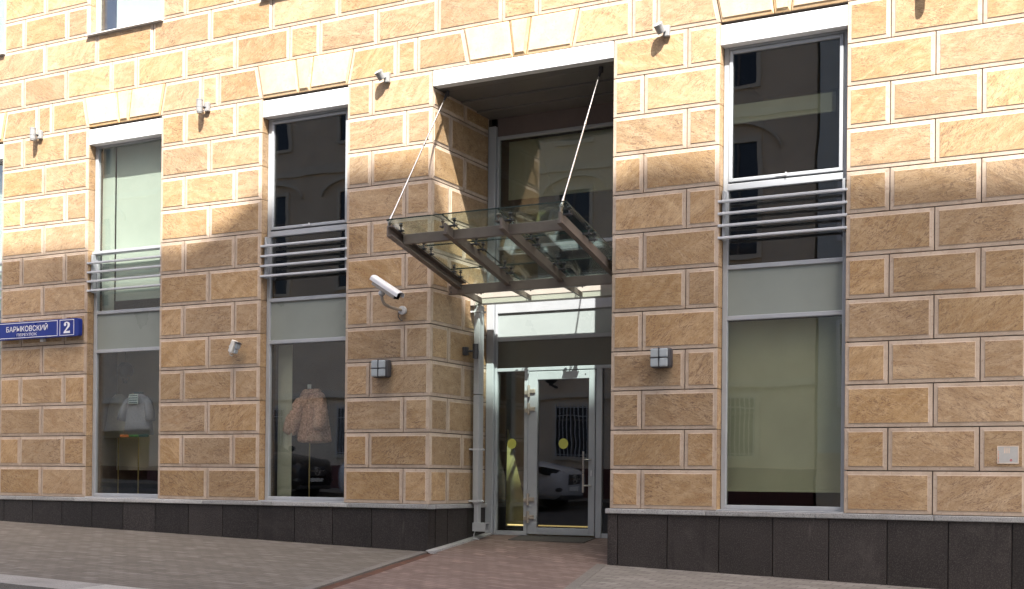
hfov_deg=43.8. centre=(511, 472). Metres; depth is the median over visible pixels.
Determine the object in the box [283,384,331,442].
fleece coat
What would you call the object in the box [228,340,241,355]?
motion sensor
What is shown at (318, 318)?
window
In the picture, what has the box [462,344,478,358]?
reveal lamp
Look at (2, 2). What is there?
window
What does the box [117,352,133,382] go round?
globe ornament
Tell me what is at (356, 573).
path edging
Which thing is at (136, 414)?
grey top
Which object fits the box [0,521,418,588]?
pavement
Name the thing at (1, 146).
window
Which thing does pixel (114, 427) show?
cloth cape
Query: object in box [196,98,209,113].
facade spotlight
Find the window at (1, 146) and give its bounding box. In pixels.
[0,144,3,495]
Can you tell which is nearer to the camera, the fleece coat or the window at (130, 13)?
the fleece coat
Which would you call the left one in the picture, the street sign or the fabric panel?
the street sign
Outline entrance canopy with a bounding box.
[386,66,612,306]
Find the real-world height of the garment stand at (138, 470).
1.536 m
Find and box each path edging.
[301,551,426,588]
[426,533,491,553]
[564,564,605,588]
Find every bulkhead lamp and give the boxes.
[370,359,390,377]
[649,347,672,368]
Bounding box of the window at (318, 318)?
[258,87,347,502]
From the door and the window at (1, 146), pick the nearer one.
the door
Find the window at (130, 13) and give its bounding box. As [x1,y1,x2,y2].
[85,0,163,36]
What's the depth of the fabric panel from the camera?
18.73 m
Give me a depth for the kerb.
13.01 m
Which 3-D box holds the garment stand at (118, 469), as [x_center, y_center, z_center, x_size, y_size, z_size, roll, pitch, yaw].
[-6.377,-0.334,20.655,0.382,1.440,0.382,0,0,28]
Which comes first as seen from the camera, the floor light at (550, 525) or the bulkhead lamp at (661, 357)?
the bulkhead lamp at (661, 357)
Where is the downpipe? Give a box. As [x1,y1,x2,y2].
[468,306,489,531]
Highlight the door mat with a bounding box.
[508,535,594,542]
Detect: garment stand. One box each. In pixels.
[117,437,118,492]
[137,437,150,497]
[296,443,309,500]
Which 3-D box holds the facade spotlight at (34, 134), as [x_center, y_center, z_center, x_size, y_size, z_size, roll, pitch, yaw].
[-7.575,-5.387,20.306,0.201,0.202,0.096,1,0,-21]
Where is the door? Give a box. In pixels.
[523,370,595,535]
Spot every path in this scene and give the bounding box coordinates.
[333,553,595,588]
[436,534,606,564]
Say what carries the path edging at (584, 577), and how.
on the path at (446, 571)
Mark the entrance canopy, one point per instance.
(559, 285)
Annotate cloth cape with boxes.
[103,394,132,437]
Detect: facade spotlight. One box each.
[30,127,42,140]
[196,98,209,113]
[374,69,390,82]
[653,21,669,37]
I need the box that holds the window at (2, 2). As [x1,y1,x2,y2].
[0,0,5,55]
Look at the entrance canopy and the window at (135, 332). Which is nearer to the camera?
the entrance canopy
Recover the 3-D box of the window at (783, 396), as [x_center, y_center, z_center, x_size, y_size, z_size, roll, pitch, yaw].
[3.164,-2.412,14.855,1.552,5.728,0.386,0,0,28]
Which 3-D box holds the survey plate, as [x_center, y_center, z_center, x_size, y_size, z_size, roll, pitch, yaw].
[5.252,-0.192,13.501,0.216,0.190,0.012,0,0,28]
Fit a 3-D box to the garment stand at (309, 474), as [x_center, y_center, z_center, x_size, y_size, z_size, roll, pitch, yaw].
[-2.942,-0.335,18.528,0.382,1.488,0.382,0,0,28]
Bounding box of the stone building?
[0,0,1023,588]
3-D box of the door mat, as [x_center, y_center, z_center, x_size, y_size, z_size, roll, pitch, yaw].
[0.540,0.914,17.476,1.152,0.076,0.379,0,0,28]
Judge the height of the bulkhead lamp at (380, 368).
0.240 m
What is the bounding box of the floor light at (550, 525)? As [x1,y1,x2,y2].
[507,524,587,527]
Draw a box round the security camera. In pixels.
[370,275,406,320]
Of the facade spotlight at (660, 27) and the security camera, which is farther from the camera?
the security camera
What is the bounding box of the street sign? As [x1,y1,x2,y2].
[0,318,81,341]
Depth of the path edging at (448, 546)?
17.33 m
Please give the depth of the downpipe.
17.75 m
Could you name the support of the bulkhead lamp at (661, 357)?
attached to the stone building
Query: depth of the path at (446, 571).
14.45 m
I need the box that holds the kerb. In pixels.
[0,574,144,588]
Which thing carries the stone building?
on the ground
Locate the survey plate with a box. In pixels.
[997,446,1018,463]
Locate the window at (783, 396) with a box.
[716,5,847,512]
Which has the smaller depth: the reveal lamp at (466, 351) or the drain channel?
the drain channel
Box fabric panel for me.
[506,429,523,526]
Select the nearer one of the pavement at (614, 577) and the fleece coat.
the pavement at (614, 577)
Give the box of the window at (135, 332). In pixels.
[85,118,161,498]
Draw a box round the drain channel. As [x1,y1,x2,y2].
[319,553,433,588]
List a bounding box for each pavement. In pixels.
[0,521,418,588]
[577,565,930,588]
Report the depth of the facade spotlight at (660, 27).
15.28 m
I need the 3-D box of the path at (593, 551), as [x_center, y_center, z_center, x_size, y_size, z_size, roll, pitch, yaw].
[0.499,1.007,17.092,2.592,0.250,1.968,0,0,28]
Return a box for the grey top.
[117,392,155,436]
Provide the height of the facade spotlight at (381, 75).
0.172 m

